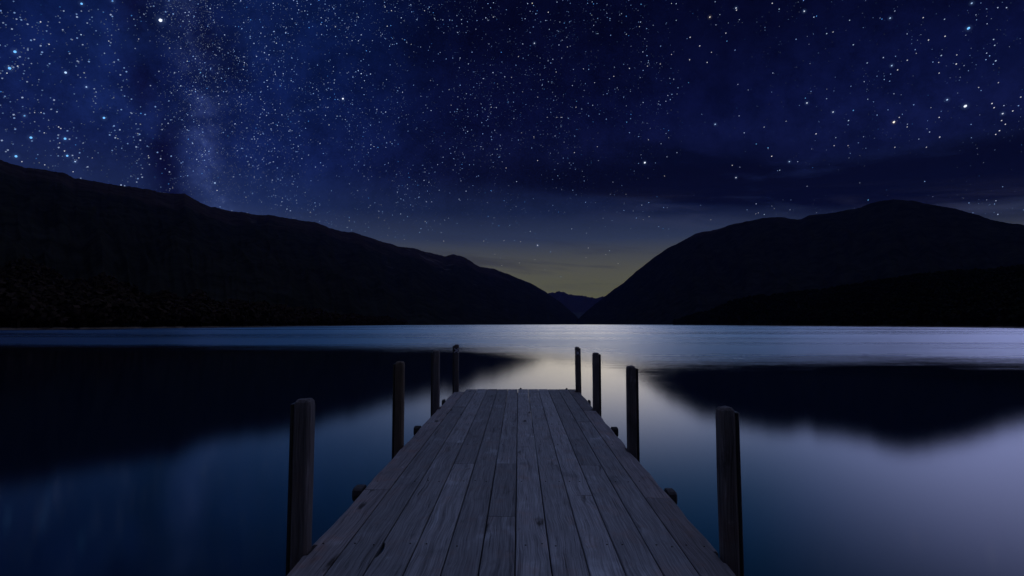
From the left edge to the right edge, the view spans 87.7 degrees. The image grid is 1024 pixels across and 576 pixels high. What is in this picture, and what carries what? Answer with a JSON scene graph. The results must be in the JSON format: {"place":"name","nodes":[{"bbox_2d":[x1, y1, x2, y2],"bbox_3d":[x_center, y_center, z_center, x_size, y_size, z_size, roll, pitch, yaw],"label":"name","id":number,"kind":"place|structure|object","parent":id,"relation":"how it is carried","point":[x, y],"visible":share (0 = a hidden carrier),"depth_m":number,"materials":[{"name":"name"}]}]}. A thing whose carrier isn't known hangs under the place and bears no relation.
{"place":"outdoors","nodes":[
{"label":"outdoors","id":0,"kind":"place"},
{"bbox_2d":[0,160,578,329],"bbox_3d":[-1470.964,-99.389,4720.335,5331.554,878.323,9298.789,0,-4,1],"label":"mountain range","id":1,"kind":"structure","parent":0,"point":[146,241],"depth_m":1916.93,"materials":[{"name":"black"}]},
{"bbox_2d":[0,325,1023,575],"bbox_3d":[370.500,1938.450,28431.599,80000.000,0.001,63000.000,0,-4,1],"label":"lake water","id":2,"kind":"structure","parent":0,"point":[880,451],"depth_m":10.71,"materials":[{"name":"blue liquid"}]},
{"bbox_2d":[285,344,743,575],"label":"jetty","id":3,"kind":"object","parent":2,"relation":"in","point":[421,504],"visible":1,"depth_m":3.57,"materials":[{"name":"grey wood"}]},
{"bbox_2d":[0,0,1023,297],"label":"sky","id":4,"kind":"structure","parent":0,"point":[691,173],"materials":[{"name":"blue"}]},
{"bbox_2d":[0,0,1022,255],"bbox_3d":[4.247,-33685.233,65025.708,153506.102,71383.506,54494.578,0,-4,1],"label":"stars","id":5,"kind":"object","parent":4,"relation":"in","point":[310,100],"visible":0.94,"depth_m":73631.77,"materials":[{"name":"white"}]},
{"bbox_2d":[548,291,607,317],"bbox_3d":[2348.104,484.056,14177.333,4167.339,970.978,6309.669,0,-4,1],"label":"mountain range","id":6,"kind":"structure","parent":0,"point":[578,306],"depth_m":14372.86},
{"bbox_2d":[577,199,1023,324],"bbox_3d":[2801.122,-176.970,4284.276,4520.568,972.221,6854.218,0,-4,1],"label":"mountain","id":7,"kind":"structure","parent":0,"point":[712,269],"depth_m":3468.71,"materials":[{"name":"black"}]},
{"bbox_2d":[674,277,1023,327],"bbox_3d":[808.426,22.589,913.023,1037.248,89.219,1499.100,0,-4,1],"label":"headland","id":8,"kind":"structure","parent":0,"point":[938,324],"depth_m":526.18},
{"bbox_2d":[672,264,1023,326],"bbox_3d":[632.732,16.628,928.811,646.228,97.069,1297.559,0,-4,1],"label":"forest","id":9,"kind":"object","parent":8,"relation":"on","point":[990,294],"visible":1,"depth_m":639.33,"materials":[{"name":"black plant"}]}
]}

